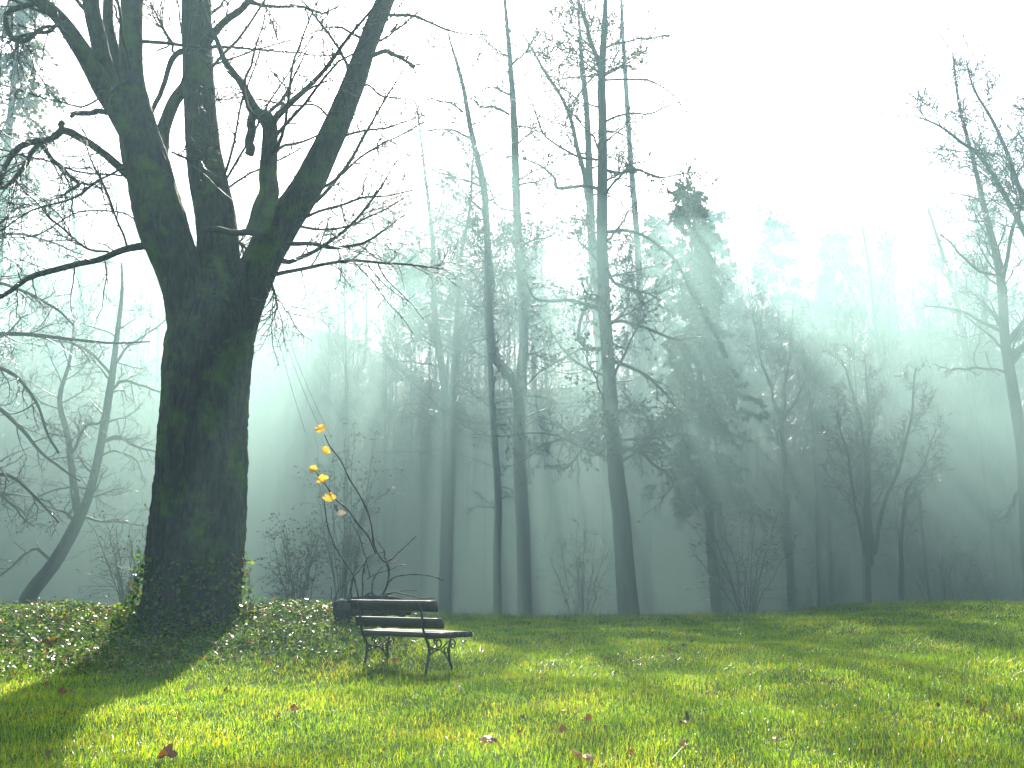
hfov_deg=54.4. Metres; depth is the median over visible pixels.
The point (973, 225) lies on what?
wood tree
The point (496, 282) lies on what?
wood tree
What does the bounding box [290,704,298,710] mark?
fallen leaf
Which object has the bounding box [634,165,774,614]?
spruce tree
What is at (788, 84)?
sky
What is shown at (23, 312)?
wood tree
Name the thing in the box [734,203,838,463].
distant spruce
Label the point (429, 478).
wood tree
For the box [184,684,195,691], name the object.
fallen leaf
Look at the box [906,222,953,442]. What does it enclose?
wood tree
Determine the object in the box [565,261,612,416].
wood tree
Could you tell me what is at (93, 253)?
wood tree
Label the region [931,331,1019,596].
wood tree
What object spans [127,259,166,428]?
wood tree
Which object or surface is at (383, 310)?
wood tree
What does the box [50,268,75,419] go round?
wood tree
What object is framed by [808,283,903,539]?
wood tree
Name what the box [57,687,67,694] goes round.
fallen leaf
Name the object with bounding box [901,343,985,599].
wood tree
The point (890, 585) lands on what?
pine tree
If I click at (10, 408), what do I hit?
wood tree
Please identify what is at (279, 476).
wood tree
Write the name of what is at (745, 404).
wood tree
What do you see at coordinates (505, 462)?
wood tree
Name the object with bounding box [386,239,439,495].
wood tree
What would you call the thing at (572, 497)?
wood tree
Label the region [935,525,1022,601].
undergrowth shrub
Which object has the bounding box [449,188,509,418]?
wood tree
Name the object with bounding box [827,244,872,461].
wood tree
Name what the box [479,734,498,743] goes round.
fallen leaf
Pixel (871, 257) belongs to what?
wood tree
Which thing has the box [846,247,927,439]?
wood tree
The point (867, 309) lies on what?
wood tree
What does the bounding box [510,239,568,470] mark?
wood tree
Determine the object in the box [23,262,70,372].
wood tree
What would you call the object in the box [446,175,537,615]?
alder tree
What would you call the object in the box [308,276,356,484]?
wood tree
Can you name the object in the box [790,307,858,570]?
wood tree
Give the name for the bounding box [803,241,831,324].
wood tree
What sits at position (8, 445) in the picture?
wood tree
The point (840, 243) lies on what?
wood tree
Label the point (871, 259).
wood tree
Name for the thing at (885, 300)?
wood tree
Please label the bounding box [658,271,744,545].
wood tree
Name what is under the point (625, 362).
wood tree
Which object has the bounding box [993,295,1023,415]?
wood tree
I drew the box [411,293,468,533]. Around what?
wood tree
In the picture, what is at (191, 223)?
wood tree
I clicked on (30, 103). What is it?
larch tree
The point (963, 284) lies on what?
wood tree
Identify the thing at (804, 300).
wood tree
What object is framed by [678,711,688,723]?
fallen leaf
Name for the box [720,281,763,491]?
wood tree
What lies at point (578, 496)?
wood tree
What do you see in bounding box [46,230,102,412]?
wood tree
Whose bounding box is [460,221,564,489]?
wood tree
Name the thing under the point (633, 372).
wood tree
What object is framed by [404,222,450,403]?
wood tree
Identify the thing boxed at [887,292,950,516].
wood tree
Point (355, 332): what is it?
wood tree
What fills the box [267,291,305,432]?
cord
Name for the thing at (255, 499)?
wood tree
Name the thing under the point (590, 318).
wood tree
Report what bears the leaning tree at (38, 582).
on the ground at (674, 570)
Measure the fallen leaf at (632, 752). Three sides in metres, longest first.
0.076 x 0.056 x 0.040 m
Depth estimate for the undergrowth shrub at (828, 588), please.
29.30 m
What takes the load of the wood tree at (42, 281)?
on the ground at (674, 570)
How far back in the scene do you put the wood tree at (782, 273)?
75.00 m
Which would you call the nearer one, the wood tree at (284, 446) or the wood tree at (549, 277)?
the wood tree at (284, 446)
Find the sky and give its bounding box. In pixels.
[0,0,1023,389]
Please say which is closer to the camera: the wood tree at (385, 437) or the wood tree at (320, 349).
the wood tree at (385, 437)
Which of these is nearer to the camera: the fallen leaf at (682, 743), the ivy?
the fallen leaf at (682, 743)
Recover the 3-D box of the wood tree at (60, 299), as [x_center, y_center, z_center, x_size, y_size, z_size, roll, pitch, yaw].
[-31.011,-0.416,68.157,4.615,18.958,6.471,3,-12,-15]
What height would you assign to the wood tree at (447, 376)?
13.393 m
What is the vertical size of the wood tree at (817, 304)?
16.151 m
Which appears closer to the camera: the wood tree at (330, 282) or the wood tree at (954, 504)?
the wood tree at (954, 504)
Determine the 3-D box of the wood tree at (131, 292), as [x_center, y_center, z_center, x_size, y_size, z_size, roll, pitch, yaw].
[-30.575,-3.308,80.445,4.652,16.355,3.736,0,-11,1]
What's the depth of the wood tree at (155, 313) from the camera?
99.00 m
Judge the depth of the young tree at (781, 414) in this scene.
32.01 m
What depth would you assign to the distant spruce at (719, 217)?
73.97 m
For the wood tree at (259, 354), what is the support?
on the ground at (674, 570)
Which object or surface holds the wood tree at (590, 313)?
on the ground at (674, 570)
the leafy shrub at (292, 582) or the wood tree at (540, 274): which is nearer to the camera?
the leafy shrub at (292, 582)
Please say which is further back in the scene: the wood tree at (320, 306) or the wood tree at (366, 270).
the wood tree at (366, 270)
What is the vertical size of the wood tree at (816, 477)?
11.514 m
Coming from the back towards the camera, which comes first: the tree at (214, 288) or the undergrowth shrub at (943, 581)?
the undergrowth shrub at (943, 581)
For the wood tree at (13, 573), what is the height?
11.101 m
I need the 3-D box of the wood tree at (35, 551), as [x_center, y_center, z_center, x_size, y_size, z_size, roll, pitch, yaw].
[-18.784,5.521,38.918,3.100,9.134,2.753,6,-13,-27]
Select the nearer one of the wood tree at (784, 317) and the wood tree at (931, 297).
the wood tree at (784, 317)
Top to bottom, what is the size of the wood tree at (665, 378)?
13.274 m
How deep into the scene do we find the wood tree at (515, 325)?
100.15 m
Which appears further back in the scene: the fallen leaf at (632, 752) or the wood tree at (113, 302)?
the wood tree at (113, 302)
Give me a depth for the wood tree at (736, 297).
93.03 m
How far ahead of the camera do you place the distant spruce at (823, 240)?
83.04 m
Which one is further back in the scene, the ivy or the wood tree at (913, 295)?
the wood tree at (913, 295)
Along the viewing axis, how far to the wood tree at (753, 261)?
98.06 m
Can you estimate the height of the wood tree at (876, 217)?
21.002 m
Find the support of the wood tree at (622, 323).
on the ground at (674, 570)
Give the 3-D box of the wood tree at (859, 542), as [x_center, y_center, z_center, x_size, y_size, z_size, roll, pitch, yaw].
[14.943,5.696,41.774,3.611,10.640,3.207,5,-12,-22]
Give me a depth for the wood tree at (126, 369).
73.99 m
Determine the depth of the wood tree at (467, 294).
82.55 m
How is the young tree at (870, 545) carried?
on the ground at (674, 570)
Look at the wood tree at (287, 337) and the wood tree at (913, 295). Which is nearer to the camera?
the wood tree at (913, 295)
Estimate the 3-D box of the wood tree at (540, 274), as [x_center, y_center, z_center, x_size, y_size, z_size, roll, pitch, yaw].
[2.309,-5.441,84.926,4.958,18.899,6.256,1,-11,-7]
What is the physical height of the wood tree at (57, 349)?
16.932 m
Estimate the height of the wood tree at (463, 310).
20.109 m
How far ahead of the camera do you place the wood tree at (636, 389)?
68.10 m
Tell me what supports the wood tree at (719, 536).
on the ground at (674, 570)
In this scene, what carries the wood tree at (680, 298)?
on the ground at (674, 570)
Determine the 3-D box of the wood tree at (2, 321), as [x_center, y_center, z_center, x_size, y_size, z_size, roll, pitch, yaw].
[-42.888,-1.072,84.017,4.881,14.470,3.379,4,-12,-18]
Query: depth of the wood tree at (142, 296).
100.42 m
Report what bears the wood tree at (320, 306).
on the ground at (674, 570)
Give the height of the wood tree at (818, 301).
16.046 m
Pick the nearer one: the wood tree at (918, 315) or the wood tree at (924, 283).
the wood tree at (918, 315)
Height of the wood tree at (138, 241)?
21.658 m
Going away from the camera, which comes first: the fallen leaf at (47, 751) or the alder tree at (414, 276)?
the fallen leaf at (47, 751)
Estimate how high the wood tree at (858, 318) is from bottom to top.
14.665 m
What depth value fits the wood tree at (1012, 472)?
37.22 m
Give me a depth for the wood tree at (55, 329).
93.94 m
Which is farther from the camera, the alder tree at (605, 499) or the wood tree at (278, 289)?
the wood tree at (278, 289)
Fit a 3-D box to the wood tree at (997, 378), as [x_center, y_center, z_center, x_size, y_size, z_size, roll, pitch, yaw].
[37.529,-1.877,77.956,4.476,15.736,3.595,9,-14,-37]
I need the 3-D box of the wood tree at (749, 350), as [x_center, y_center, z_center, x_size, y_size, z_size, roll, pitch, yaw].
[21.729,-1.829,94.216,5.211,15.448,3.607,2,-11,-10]
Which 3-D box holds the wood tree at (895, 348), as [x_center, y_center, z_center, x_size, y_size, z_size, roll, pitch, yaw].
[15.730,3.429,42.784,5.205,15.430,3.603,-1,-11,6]
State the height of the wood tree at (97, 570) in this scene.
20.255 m
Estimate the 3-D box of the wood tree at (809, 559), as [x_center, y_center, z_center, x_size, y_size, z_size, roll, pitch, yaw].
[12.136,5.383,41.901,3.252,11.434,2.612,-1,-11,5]
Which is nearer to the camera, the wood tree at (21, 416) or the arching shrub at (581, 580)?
the arching shrub at (581, 580)
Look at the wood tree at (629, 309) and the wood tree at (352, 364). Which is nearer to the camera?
the wood tree at (629, 309)
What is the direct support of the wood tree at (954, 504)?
on the ground at (674, 570)
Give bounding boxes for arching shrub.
[520,505,635,615]
[678,489,814,613]
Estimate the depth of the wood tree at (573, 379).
71.12 m
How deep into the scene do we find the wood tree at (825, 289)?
62.25 m
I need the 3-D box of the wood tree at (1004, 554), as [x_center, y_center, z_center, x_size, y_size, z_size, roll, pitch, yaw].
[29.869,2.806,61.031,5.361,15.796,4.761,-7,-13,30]
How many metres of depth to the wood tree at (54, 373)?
77.03 m
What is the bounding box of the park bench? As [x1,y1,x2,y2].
[350,599,472,676]
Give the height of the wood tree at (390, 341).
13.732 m
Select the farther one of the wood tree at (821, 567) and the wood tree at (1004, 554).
the wood tree at (1004, 554)
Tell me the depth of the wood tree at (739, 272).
82.64 m
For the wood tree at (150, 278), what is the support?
on the ground at (674, 570)
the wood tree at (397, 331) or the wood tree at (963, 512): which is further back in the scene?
the wood tree at (397, 331)
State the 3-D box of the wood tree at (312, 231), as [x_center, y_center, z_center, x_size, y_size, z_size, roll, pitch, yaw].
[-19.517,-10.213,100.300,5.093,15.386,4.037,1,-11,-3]
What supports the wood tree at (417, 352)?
on the ground at (674, 570)
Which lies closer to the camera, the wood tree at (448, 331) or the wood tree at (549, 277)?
the wood tree at (448, 331)
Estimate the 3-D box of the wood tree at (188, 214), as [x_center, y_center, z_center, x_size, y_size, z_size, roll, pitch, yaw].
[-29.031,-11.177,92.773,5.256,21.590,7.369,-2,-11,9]
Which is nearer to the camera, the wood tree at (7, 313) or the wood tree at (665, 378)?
the wood tree at (7, 313)
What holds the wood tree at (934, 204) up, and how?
on the ground at (674, 570)
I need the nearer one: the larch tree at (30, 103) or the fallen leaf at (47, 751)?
the fallen leaf at (47, 751)
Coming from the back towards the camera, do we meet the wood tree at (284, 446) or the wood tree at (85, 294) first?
the wood tree at (85, 294)
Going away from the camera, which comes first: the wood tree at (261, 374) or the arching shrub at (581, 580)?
the arching shrub at (581, 580)
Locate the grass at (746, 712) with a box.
[0,592,1023,767]
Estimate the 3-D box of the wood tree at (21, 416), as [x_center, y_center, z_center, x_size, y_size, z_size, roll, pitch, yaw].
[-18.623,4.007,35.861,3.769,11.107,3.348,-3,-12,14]
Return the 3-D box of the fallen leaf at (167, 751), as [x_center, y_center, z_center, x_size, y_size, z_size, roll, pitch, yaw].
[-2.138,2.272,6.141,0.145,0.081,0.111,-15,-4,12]
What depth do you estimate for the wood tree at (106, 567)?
38.75 m
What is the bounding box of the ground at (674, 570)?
[0,322,1023,767]
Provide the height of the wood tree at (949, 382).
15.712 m
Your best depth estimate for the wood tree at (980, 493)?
40.70 m
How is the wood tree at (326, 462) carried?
on the ground at (674, 570)
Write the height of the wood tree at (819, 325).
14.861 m
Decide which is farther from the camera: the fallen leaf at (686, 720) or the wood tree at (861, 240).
the wood tree at (861, 240)
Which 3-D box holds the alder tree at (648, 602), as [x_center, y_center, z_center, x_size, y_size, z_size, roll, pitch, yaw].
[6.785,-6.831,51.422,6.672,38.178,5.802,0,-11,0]
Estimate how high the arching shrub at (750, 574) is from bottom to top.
3.332 m
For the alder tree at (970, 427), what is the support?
on the ground at (674, 570)
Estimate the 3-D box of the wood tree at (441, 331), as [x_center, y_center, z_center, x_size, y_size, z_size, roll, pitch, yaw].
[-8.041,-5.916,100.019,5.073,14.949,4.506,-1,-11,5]
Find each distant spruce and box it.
[622,214,695,516]
[692,207,760,476]
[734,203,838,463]
[796,224,883,456]
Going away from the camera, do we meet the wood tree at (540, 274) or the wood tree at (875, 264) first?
the wood tree at (875, 264)
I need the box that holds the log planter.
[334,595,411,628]
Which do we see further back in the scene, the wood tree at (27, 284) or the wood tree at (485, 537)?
the wood tree at (27, 284)
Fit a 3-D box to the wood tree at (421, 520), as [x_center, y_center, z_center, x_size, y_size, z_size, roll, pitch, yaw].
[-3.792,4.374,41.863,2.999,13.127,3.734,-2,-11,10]
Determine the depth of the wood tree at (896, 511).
31.67 m
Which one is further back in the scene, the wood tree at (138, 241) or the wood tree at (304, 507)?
the wood tree at (138, 241)
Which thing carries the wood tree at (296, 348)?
on the ground at (674, 570)
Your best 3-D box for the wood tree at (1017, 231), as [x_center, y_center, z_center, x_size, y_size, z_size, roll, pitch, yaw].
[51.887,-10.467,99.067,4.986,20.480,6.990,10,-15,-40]
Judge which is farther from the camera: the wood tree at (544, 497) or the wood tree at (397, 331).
the wood tree at (397, 331)
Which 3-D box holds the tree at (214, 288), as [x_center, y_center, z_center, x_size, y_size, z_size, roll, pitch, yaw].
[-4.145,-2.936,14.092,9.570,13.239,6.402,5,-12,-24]
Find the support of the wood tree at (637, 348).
on the ground at (674, 570)
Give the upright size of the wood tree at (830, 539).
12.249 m
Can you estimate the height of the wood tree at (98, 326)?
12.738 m
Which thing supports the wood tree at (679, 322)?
on the ground at (674, 570)
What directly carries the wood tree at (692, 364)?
on the ground at (674, 570)
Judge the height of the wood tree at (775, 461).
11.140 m
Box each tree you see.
[0,0,91,499]
[0,0,523,628]
[0,139,153,542]
[0,246,53,424]
[0,246,165,605]
[0,280,66,545]
[0,292,33,358]
[0,292,65,527]
[0,295,36,417]
[0,341,35,538]
[0,352,52,551]
[0,354,42,536]
[0,368,45,604]
[0,411,69,578]
[1,260,41,434]
[17,230,71,480]
[21,369,93,583]
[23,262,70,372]
[24,291,67,415]
[25,283,90,539]
[26,250,97,511]
[28,236,70,417]
[35,281,80,429]
[36,151,123,606]
[36,318,71,457]
[41,251,110,464]
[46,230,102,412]
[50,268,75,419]
[61,333,146,603]
[66,245,118,441]
[67,295,111,410]
[76,230,124,419]
[76,254,159,585]
[78,316,156,563]
[84,227,126,399]
[85,400,147,606]
[89,308,149,473]
[92,261,150,392]
[93,254,135,366]
[98,293,163,501]
[101,178,164,423]
[102,250,160,440]
[114,251,165,444]
[126,238,157,377]
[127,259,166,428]
[144,268,163,369]
[179,182,195,242]
[185,190,231,240]
[235,192,255,254]
[239,236,316,456]
[244,387,302,604]
[245,360,303,604]
[247,236,282,447]
[248,280,316,525]
[248,323,318,540]
[257,312,320,549]
[267,248,295,369]
[267,253,292,348]
[268,302,298,444]
[272,280,322,473]
[274,248,360,536]
[277,217,317,387]
[287,214,402,598]
[290,369,374,602]
[292,215,336,355]
[292,271,346,450]
[294,225,374,513]
[294,351,381,599]
[303,84,543,613]
[305,348,410,596]
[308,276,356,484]
[312,243,343,328]
[317,215,367,421]
[330,292,388,502]
[336,205,373,368]
[345,189,382,382]
[351,297,425,594]
[359,239,399,404]
[363,282,409,438]
[367,324,420,526]
[384,0,619,616]
[384,261,415,407]
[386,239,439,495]
[386,349,467,590]
[392,342,461,599]
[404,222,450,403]
[411,293,424,395]
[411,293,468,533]
[414,244,485,516]
[415,310,459,474]
[422,265,476,478]
[424,262,453,394]
[425,304,498,541]
[429,226,469,363]
[434,294,497,485]
[437,203,504,440]
[437,210,485,455]
[438,245,476,413]
[444,221,483,428]
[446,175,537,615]
[446,271,534,580]
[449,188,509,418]
[458,0,720,615]
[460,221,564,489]
[469,313,528,512]
[473,243,509,347]
[483,5,670,614]
[485,250,528,477]
[494,223,589,544]
[495,230,517,396]
[501,227,543,363]
[503,206,539,344]
[504,193,575,437]
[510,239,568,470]
[514,216,559,392]
[515,275,578,525]
[524,225,561,395]
[526,253,549,411]
[541,220,596,508]
[544,300,595,551]
[559,332,592,435]
[565,247,610,408]
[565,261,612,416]
[572,251,613,345]
[581,0,681,614]
[610,229,654,420]
[611,251,652,419]
[612,252,665,500]
[612,269,657,466]
[615,272,670,406]
[618,311,682,496]
[618,321,662,461]
[623,264,655,369]
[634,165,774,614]
[646,315,678,444]
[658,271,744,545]
[662,337,776,612]
[663,289,693,375]
[665,244,768,613]
[670,237,693,425]
[674,282,733,450]
[714,238,757,473]
[720,250,762,379]
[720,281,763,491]
[722,266,752,454]
[723,286,765,469]
[723,336,832,608]
[728,291,856,610]
[728,305,776,479]
[730,226,764,422]
[731,289,818,611]
[737,241,775,430]
[740,292,764,436]
[752,241,817,489]
[760,271,819,468]
[760,308,857,603]
[761,382,847,607]
[762,311,873,607]
[767,287,908,603]
[774,284,828,484]
[775,306,829,496]
[786,348,840,586]
[788,384,861,606]
[789,339,847,537]
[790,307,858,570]
[793,258,849,463]
[796,284,861,488]
[802,271,890,551]
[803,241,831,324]
[805,269,842,420]
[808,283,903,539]
[810,297,841,410]
[811,292,931,597]
[812,342,956,603]
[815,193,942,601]
[816,211,869,460]
[822,406,915,574]
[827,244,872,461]
[837,353,941,595]
[845,262,874,392]
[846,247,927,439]
[847,222,875,379]
[847,227,905,435]
[849,224,895,377]
[853,193,932,423]
[854,271,878,363]
[857,177,904,372]
[859,209,918,491]
[860,19,1023,598]
[861,273,921,487]
[871,334,924,560]
[881,211,947,426]
[883,294,961,481]
[884,368,990,601]
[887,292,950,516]
[891,420,956,598]
[895,290,984,599]
[895,353,1010,596]
[896,228,963,462]
[896,278,957,499]
[897,185,1023,600]
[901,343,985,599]
[902,250,956,380]
[903,250,1023,600]
[904,190,966,326]
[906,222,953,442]
[907,341,1010,583]
[910,267,947,378]
[914,303,984,535]
[918,381,1006,600]
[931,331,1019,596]
[939,245,983,340]
[944,260,1002,492]
[948,277,1023,467]
[950,226,1023,531]
[951,338,1022,600]
[952,266,1012,540]
[957,307,1022,556]
[959,196,995,356]
[976,285,1022,459]
[980,375,1023,561]
[983,206,1023,391]
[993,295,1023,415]
[996,180,1023,299]
[999,237,1023,355]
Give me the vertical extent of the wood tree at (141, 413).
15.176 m
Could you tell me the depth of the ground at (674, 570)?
56.48 m
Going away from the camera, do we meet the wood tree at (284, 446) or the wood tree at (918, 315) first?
the wood tree at (918, 315)
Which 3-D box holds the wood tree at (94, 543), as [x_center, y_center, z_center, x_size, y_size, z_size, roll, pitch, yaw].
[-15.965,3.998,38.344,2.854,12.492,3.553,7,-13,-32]
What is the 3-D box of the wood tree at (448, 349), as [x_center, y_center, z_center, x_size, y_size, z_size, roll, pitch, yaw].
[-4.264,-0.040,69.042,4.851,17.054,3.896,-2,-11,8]
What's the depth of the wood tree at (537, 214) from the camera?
83.36 m
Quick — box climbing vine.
[308,424,443,614]
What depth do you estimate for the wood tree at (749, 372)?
78.48 m
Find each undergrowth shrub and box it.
[53,495,148,604]
[431,529,552,614]
[752,532,888,609]
[862,514,1013,601]
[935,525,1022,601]
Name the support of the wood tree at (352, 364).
on the ground at (674, 570)
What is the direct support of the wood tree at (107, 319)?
on the ground at (674, 570)
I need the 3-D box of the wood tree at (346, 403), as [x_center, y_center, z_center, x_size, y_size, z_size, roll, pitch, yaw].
[-5.908,1.561,32.270,3.387,14.506,4.893,10,-15,-40]
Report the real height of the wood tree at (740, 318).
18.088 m
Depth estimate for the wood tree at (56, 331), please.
87.61 m
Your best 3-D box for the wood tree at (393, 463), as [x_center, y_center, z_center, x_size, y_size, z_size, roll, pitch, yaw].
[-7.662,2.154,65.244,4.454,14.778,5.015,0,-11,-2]
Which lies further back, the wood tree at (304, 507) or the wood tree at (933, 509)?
the wood tree at (304, 507)
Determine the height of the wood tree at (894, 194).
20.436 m
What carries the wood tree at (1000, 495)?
on the ground at (674, 570)
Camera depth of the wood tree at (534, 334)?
89.92 m
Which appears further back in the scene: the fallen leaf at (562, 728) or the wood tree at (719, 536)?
the wood tree at (719, 536)
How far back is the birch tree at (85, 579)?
42.92 m
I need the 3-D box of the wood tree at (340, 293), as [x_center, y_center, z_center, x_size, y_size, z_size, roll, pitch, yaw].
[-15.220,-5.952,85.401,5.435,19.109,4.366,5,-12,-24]
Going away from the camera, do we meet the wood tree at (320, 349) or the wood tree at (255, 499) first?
the wood tree at (255, 499)
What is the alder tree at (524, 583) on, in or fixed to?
on the ground at (674, 570)
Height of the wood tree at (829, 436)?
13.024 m
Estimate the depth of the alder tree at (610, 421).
29.11 m
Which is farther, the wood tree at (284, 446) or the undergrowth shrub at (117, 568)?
the wood tree at (284, 446)
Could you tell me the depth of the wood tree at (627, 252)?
96.83 m
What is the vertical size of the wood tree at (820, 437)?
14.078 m
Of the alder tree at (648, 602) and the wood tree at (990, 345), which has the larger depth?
the wood tree at (990, 345)
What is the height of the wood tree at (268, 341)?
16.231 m
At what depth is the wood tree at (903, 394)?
60.80 m
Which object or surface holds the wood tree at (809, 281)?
on the ground at (674, 570)
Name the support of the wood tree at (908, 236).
on the ground at (674, 570)
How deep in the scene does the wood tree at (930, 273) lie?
76.15 m
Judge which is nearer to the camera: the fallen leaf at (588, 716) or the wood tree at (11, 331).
the fallen leaf at (588, 716)
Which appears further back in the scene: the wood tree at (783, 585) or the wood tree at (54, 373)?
the wood tree at (54, 373)
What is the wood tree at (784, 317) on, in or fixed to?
on the ground at (674, 570)
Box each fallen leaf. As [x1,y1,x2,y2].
[41,639,52,645]
[45,749,52,756]
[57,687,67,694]
[157,742,176,758]
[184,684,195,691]
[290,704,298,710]
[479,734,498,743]
[558,724,567,733]
[572,748,595,760]
[585,714,592,720]
[627,749,635,757]
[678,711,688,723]
[680,740,687,745]
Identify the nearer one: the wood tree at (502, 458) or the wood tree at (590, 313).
the wood tree at (502, 458)
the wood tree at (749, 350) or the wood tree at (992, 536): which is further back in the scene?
the wood tree at (749, 350)
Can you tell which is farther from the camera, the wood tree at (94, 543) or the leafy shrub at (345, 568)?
the wood tree at (94, 543)
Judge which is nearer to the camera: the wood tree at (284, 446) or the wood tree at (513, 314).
the wood tree at (284, 446)
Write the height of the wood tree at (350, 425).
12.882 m
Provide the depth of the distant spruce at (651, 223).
70.10 m
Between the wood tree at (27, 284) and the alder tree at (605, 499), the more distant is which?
the wood tree at (27, 284)
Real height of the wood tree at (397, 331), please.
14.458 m
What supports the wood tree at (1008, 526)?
on the ground at (674, 570)
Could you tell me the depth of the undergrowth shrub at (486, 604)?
32.15 m
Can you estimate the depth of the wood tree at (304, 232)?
90.53 m
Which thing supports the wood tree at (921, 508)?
on the ground at (674, 570)
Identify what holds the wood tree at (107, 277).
on the ground at (674, 570)
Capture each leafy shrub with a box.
[252,512,348,603]
[292,411,404,600]
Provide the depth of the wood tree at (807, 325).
71.17 m
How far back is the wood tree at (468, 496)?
63.06 m
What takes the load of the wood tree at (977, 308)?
on the ground at (674, 570)
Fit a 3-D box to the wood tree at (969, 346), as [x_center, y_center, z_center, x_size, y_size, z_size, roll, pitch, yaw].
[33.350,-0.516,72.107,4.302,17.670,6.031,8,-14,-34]
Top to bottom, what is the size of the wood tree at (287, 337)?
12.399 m
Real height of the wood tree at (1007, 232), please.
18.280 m
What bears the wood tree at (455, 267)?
on the ground at (674, 570)
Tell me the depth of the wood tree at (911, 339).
62.40 m
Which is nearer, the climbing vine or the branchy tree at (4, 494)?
the climbing vine
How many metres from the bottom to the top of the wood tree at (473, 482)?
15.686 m
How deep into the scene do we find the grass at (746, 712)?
8.62 m
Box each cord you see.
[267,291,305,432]
[270,293,317,423]
[273,295,331,437]
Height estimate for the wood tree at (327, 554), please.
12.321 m
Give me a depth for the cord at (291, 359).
13.30 m
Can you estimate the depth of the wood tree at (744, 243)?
101.14 m
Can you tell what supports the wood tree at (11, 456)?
on the ground at (674, 570)
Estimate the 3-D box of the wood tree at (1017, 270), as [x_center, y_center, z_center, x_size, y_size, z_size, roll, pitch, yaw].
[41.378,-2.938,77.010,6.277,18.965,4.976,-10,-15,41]
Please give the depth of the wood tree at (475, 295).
79.76 m
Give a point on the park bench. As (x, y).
(420, 606)
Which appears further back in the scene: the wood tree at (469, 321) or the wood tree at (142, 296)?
the wood tree at (142, 296)
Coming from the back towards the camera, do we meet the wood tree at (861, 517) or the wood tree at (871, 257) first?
the wood tree at (871, 257)
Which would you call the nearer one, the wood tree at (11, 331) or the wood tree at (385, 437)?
the wood tree at (385, 437)
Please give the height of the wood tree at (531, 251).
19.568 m
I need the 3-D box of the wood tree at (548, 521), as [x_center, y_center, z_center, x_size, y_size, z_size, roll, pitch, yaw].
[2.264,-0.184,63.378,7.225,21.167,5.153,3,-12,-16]
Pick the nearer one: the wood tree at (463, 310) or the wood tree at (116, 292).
the wood tree at (463, 310)
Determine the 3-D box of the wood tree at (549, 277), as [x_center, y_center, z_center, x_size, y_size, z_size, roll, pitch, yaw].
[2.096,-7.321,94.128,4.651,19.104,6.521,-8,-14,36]
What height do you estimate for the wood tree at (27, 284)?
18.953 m
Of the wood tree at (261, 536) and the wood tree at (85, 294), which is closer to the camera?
the wood tree at (261, 536)
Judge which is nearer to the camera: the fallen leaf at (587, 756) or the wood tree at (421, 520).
the fallen leaf at (587, 756)
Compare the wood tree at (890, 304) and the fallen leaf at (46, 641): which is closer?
the fallen leaf at (46, 641)
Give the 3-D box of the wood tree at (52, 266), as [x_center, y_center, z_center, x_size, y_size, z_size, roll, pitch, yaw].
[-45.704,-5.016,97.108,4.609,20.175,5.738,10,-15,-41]
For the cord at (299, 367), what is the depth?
13.28 m
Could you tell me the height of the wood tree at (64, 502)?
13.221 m
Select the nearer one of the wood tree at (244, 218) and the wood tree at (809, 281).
the wood tree at (809, 281)
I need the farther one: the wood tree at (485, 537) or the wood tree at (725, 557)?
the wood tree at (485, 537)
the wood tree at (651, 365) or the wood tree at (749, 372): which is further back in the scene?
the wood tree at (749, 372)
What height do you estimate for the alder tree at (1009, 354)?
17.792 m
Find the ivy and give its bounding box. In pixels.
[0,549,419,683]
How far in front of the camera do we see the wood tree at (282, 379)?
63.70 m

